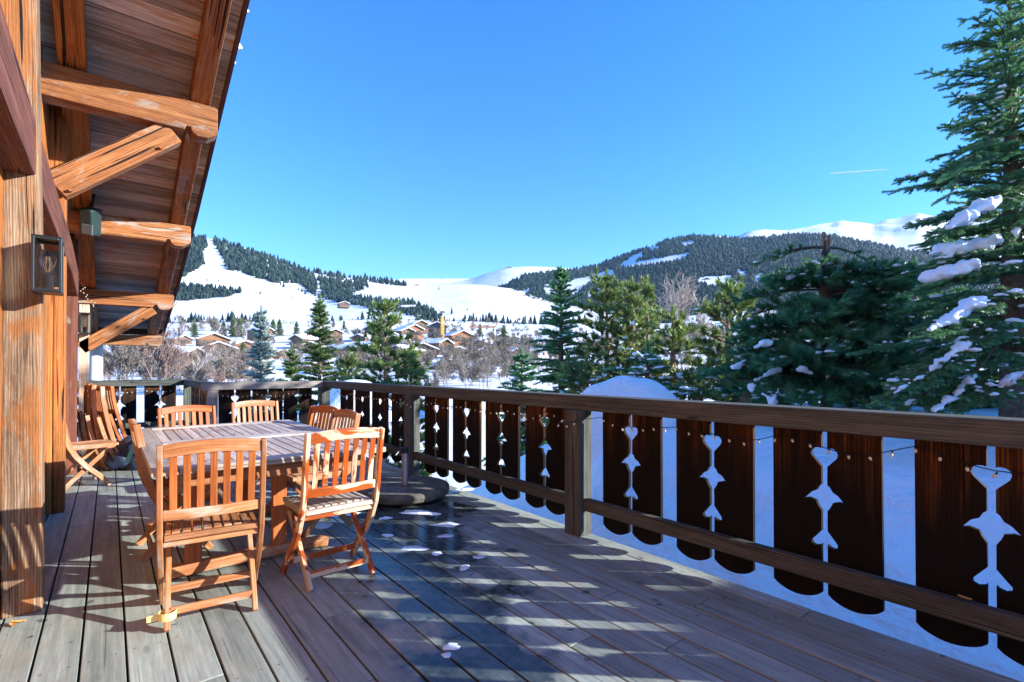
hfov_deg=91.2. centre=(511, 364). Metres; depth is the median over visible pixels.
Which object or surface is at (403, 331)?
chalet
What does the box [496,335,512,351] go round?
bare tree
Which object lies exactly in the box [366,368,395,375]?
chalet
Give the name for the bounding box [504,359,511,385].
bare tree
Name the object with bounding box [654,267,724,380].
bare tree
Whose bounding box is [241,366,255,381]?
bare tree
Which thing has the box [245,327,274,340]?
chalet
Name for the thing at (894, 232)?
mountain
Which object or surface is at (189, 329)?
bare tree
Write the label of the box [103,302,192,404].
bare tree
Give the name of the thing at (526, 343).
bare tree
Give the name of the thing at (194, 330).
spruce tree
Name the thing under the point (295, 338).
chalet
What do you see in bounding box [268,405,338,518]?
folding chair
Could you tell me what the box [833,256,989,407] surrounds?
spruce tree
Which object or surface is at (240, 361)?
bare tree
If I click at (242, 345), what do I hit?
spruce tree
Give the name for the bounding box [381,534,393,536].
snow patch
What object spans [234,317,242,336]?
spruce tree
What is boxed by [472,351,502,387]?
bare tree
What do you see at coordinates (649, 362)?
spruce tree
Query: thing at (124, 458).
bag
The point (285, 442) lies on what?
garden table
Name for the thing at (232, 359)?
bare tree
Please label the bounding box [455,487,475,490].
snow patch
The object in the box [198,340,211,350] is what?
bare tree
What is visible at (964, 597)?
leaf
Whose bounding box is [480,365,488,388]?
bare tree
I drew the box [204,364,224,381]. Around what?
bare tree
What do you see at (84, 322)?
wall lantern
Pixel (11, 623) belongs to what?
leaf
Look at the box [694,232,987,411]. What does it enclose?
pine tree
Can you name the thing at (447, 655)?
snow patch
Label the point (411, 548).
snow patch
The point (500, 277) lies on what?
mountain
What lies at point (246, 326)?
bare tree
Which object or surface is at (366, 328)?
chalet
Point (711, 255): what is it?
forest
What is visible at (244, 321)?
bare tree
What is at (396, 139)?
sky
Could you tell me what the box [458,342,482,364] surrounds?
bare tree
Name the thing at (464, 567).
snow patch
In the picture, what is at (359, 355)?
bare tree
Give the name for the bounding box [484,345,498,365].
bare tree
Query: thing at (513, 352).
bare tree
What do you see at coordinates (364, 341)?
chalet
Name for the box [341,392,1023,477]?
fairy lights
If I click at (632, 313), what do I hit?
pine tree
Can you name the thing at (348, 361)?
pine tree
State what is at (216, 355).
bare tree
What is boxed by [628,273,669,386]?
pine tree
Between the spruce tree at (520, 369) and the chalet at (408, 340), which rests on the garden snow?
the spruce tree at (520, 369)
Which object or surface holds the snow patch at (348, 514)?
on the deck
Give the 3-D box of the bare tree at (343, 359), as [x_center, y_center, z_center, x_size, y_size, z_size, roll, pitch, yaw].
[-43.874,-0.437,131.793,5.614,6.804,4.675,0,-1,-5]
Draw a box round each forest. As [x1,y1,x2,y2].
[168,311,760,324]
[176,233,441,321]
[491,232,1000,320]
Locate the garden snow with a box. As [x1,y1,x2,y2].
[463,403,1023,681]
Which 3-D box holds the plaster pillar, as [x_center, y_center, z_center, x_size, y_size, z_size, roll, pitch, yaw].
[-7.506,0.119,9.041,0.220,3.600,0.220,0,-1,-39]
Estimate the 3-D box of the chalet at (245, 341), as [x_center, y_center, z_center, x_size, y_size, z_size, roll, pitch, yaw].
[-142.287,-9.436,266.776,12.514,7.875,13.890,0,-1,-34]
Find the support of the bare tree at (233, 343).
on the valley ground
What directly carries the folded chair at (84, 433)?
on the deck
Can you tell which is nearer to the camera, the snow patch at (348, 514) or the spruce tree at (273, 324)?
the snow patch at (348, 514)
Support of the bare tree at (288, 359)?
on the valley ground
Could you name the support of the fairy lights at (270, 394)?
attached to the deck railing at (217, 399)
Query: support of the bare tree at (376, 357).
on the valley ground
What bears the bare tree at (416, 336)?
on the valley ground
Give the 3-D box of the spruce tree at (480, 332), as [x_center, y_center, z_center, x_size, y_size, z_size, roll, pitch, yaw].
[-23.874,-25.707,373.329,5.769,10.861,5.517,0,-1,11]
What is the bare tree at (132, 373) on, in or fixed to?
on the valley ground
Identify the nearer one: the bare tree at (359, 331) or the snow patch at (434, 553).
the snow patch at (434, 553)
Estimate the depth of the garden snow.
3.91 m
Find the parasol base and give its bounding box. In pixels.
[358,447,449,505]
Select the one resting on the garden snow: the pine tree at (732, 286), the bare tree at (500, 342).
the pine tree at (732, 286)
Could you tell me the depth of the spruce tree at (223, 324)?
372.87 m
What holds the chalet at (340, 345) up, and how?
on the valley ground
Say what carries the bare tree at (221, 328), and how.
on the valley ground
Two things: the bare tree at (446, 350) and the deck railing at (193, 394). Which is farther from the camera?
the bare tree at (446, 350)
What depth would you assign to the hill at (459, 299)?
900.07 m
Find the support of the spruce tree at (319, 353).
on the garden snow
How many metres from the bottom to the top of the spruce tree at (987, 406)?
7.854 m
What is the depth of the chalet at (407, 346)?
205.93 m
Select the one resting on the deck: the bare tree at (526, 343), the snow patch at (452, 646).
the snow patch at (452, 646)
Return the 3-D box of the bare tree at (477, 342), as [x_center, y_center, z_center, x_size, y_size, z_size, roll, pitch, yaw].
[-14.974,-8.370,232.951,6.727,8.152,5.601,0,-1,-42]
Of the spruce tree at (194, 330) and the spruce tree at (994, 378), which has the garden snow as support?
the spruce tree at (994, 378)
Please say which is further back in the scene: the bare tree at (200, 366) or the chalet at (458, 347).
the chalet at (458, 347)
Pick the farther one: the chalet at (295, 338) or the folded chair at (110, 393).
the chalet at (295, 338)
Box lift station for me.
[398,305,417,307]
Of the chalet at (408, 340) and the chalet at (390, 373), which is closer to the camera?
the chalet at (390, 373)
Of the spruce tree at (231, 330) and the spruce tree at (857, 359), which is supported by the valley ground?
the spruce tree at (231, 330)
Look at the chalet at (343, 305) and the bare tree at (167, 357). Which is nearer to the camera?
the bare tree at (167, 357)
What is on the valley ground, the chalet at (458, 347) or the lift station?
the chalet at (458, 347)
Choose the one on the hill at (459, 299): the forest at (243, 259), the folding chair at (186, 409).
the forest at (243, 259)
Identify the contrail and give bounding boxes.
[830,169,887,173]
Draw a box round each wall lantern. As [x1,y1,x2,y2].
[30,234,63,295]
[78,312,90,334]
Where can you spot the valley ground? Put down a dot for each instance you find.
(288, 332)
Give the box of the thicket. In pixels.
[103,319,723,393]
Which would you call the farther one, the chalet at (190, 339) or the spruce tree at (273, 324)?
the spruce tree at (273, 324)
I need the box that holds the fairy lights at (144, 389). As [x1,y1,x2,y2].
[115,389,176,392]
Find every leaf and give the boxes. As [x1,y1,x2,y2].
[9,619,16,626]
[957,594,971,599]
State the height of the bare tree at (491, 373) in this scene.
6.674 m
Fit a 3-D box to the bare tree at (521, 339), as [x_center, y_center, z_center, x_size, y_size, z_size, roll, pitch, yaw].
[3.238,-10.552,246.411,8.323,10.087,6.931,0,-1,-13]
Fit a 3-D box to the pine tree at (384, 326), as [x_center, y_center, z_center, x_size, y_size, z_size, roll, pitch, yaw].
[-4.927,1.569,19.913,3.509,8.690,3.472,0,-1,19]
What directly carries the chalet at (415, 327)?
on the valley ground
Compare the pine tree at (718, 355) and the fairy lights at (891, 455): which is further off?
the pine tree at (718, 355)
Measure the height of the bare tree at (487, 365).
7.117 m
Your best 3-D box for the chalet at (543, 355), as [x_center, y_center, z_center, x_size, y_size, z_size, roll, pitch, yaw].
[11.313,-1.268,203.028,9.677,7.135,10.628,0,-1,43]
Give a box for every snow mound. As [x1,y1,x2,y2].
[282,379,424,422]
[523,375,677,479]
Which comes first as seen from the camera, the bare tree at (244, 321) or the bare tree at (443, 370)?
the bare tree at (443, 370)
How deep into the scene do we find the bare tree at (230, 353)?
137.02 m
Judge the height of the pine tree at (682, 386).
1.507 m
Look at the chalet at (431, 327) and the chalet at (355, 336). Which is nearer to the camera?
the chalet at (355, 336)
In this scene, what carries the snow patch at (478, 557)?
on the deck
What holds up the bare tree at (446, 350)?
on the valley ground
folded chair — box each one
[77,383,104,468]
[79,384,115,469]
[91,385,123,468]
[98,385,126,440]
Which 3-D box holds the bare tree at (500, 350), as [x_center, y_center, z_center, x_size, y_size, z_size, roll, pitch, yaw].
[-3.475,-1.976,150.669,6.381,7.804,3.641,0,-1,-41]
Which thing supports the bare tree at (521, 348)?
on the valley ground
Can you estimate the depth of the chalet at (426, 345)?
210.27 m
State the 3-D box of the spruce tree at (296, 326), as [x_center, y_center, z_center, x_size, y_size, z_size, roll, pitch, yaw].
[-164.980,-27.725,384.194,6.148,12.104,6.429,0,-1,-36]
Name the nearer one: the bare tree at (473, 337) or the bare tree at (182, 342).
the bare tree at (182, 342)
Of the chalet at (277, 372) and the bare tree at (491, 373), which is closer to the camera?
the bare tree at (491, 373)
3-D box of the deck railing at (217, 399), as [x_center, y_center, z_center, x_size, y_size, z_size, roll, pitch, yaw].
[-3.811,0.787,7.745,1.705,1.039,0.155,0,-1,-39]
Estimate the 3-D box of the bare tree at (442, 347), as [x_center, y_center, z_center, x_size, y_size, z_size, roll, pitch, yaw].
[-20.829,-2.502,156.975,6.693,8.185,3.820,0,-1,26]
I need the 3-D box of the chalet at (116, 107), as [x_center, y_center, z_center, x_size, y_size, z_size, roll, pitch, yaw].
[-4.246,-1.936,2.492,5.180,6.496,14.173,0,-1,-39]
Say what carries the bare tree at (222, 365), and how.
on the valley ground
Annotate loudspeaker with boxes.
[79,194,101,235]
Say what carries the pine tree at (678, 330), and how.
on the garden snow
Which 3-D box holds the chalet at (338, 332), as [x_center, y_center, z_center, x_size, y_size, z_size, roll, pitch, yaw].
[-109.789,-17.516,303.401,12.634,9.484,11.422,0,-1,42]
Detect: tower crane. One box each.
[439,310,444,337]
[469,323,497,334]
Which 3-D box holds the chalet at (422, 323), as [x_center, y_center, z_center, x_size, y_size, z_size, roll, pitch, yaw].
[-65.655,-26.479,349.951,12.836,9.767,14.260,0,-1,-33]
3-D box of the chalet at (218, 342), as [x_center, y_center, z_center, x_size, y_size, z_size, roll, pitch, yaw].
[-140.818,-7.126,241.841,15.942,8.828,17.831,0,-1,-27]
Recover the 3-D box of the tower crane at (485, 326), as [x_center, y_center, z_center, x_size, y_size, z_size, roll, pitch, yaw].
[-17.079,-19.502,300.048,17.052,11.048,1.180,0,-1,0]
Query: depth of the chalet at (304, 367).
148.25 m
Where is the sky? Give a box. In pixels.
[194,0,1023,279]
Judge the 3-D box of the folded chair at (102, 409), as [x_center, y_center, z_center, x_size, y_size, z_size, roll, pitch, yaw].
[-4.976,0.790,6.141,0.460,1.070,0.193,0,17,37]
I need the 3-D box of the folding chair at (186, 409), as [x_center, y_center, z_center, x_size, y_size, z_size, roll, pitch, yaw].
[-2.842,0.833,4.485,0.528,0.913,0.460,0,-1,43]
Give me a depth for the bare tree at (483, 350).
169.33 m
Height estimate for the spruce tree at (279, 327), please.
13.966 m
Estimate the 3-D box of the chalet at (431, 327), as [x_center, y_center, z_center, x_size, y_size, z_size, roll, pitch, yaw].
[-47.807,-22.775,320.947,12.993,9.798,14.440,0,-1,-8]
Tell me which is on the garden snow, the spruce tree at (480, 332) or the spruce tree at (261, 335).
the spruce tree at (261, 335)
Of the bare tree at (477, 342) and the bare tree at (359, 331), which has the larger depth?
the bare tree at (359, 331)
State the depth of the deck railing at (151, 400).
9.05 m
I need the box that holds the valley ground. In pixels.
[77,324,998,487]
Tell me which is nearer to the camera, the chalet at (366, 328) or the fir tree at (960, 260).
the fir tree at (960, 260)
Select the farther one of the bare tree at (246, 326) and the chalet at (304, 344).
the bare tree at (246, 326)
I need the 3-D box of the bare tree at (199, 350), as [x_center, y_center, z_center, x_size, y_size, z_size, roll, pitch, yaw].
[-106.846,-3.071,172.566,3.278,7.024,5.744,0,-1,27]
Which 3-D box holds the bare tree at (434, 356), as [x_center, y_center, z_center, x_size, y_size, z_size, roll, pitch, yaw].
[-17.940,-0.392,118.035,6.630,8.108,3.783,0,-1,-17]
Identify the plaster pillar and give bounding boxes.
[89,345,102,379]
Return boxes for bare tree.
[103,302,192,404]
[103,334,156,399]
[103,360,118,379]
[113,352,141,379]
[135,355,175,379]
[180,338,188,345]
[182,359,209,380]
[183,348,199,365]
[184,323,198,332]
[191,346,227,378]
[194,345,205,357]
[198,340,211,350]
[199,321,207,331]
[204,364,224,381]
[208,348,234,366]
[209,353,247,381]
[211,319,220,331]
[211,343,234,358]
[216,355,234,381]
[218,326,225,335]
[222,345,242,360]
[226,339,236,346]
[226,348,254,381]
[233,324,241,339]
[240,324,249,337]
[241,317,247,324]
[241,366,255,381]
[278,346,305,367]
[335,352,351,370]
[351,327,361,334]
[353,346,367,361]
[362,352,372,369]
[369,353,381,360]
[414,331,421,340]
[422,346,449,371]
[430,330,443,337]
[434,346,453,358]
[439,358,450,384]
[442,347,458,361]
[453,335,467,346]
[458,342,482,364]
[458,358,471,385]
[468,334,478,341]
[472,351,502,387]
[474,339,485,347]
[479,341,489,357]
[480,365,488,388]
[481,359,495,381]
[482,356,492,388]
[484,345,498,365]
[491,333,506,344]
[494,346,507,360]
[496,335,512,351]
[503,352,513,365]
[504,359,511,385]
[509,349,519,363]
[511,333,525,345]
[513,341,530,352]
[515,346,531,357]
[519,336,532,348]
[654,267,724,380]
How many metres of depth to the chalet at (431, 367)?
150.96 m
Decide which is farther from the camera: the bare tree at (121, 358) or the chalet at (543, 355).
the chalet at (543, 355)
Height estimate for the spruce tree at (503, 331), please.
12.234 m
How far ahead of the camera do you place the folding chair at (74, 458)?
5.29 m
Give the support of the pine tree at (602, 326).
on the garden snow
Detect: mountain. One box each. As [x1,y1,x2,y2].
[389,213,1023,284]
[432,266,578,286]
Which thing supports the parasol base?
on the deck
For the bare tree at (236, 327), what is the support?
on the valley ground
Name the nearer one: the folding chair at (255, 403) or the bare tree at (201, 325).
the folding chair at (255, 403)
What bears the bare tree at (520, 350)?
on the valley ground
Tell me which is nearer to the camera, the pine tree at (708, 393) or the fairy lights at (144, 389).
the fairy lights at (144, 389)
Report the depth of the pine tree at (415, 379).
20.90 m
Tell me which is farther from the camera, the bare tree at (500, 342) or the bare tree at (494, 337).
the bare tree at (494, 337)
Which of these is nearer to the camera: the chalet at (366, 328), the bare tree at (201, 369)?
the bare tree at (201, 369)
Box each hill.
[168,236,621,326]
[514,236,999,325]
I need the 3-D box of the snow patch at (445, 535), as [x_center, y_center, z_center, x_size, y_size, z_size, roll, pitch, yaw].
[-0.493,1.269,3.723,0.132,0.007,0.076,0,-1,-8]
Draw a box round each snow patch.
[314,522,332,528]
[330,512,360,516]
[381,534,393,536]
[400,510,440,514]
[401,545,428,550]
[430,522,459,526]
[432,551,441,555]
[437,534,453,537]
[441,652,451,657]
[442,642,459,649]
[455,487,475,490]
[459,564,469,570]
[472,555,484,558]
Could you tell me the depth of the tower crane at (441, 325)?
285.05 m
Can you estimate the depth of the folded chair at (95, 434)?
5.98 m
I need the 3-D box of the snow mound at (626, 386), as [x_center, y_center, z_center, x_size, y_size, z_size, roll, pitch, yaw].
[2.068,1.112,8.595,3.800,1.846,3.000,0,-1,0]
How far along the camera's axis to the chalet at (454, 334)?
289.50 m
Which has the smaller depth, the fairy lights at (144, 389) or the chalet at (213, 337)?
the fairy lights at (144, 389)
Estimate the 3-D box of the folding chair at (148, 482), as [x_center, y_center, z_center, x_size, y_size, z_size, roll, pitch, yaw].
[-2.359,0.824,3.510,0.528,0.913,0.460,0,-1,-40]
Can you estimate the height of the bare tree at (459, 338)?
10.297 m
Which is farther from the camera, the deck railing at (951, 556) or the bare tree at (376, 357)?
the bare tree at (376, 357)
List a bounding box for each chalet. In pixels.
[0,0,249,618]
[157,345,204,354]
[163,335,193,344]
[194,332,231,345]
[200,341,237,353]
[207,367,281,378]
[236,339,251,348]
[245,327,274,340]
[282,356,332,369]
[288,334,318,348]
[301,340,323,353]
[321,328,344,343]
[328,343,345,354]
[337,301,349,308]
[343,340,380,351]
[349,333,370,341]
[362,325,395,334]
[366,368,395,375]
[370,335,409,353]
[391,344,425,357]
[392,324,424,339]
[394,327,415,339]
[406,320,429,333]
[417,341,438,357]
[421,337,454,354]
[425,357,469,369]
[427,321,447,336]
[443,330,475,345]
[445,345,465,356]
[538,352,556,358]
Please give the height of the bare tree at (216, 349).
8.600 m
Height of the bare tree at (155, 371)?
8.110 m
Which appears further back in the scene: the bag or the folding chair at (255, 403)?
the bag
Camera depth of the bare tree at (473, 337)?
274.62 m
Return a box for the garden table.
[141,420,385,580]
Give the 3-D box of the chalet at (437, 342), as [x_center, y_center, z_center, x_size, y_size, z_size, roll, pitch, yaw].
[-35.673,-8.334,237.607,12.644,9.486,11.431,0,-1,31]
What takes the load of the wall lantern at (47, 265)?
attached to the chalet at (116, 107)
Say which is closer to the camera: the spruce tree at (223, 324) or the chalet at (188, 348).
the chalet at (188, 348)
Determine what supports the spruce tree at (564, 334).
on the garden snow
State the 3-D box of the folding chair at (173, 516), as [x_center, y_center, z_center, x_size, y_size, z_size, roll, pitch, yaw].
[-1.588,0.817,2.616,0.496,0.913,0.528,0,-1,-33]
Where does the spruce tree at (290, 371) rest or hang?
on the valley ground
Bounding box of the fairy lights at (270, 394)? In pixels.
[221,392,318,396]
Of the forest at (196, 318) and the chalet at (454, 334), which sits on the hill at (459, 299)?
the forest at (196, 318)
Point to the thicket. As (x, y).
(473, 372)
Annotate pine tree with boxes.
[328,348,375,459]
[342,296,425,463]
[387,341,449,484]
[542,344,615,426]
[554,263,646,385]
[595,275,663,375]
[617,303,714,399]
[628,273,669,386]
[662,352,740,402]
[669,333,795,405]
[677,273,759,393]
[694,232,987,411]
[704,314,760,399]
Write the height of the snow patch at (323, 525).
0.009 m
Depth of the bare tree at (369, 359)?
149.88 m
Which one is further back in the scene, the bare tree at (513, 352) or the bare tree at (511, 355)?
the bare tree at (513, 352)
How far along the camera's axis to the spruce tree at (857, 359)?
13.77 m
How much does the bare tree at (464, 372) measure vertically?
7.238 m
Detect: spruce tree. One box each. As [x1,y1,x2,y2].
[190,322,198,336]
[221,320,227,336]
[228,319,235,336]
[234,305,283,420]
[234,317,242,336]
[240,341,245,354]
[271,319,277,334]
[274,318,283,335]
[277,345,304,410]
[283,293,347,426]
[293,320,299,333]
[477,324,482,336]
[482,348,547,467]
[501,327,507,340]
[523,266,595,441]
[604,339,690,395]
[832,294,923,402]
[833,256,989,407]
[883,286,998,405]
[967,298,999,408]
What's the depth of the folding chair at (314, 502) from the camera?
2.93 m
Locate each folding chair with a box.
[66,424,118,489]
[128,419,222,560]
[147,437,266,632]
[157,405,222,504]
[231,400,289,487]
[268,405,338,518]
[281,427,384,592]
[287,409,360,536]
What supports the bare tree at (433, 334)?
on the valley ground
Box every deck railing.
[77,379,182,436]
[183,379,208,425]
[200,381,322,427]
[319,381,1023,665]
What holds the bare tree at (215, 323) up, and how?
on the valley ground
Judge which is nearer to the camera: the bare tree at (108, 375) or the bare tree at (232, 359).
the bare tree at (232, 359)
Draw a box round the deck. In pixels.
[0,439,1020,681]
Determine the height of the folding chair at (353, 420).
0.913 m
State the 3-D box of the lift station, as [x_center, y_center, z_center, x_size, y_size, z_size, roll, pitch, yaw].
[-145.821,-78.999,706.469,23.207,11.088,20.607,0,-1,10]
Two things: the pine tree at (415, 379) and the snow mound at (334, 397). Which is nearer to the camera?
the snow mound at (334, 397)
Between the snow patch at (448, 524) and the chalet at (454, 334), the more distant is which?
the chalet at (454, 334)
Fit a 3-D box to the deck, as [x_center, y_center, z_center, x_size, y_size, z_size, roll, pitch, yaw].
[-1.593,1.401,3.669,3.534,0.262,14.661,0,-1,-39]
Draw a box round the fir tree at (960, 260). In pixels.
[845,0,1023,417]
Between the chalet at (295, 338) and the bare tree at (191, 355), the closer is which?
the bare tree at (191, 355)
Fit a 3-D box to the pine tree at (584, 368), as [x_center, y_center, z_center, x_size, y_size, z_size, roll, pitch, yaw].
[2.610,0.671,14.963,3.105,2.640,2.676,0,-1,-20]
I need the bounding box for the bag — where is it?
[103,424,163,471]
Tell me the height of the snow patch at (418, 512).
0.011 m
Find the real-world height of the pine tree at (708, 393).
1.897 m

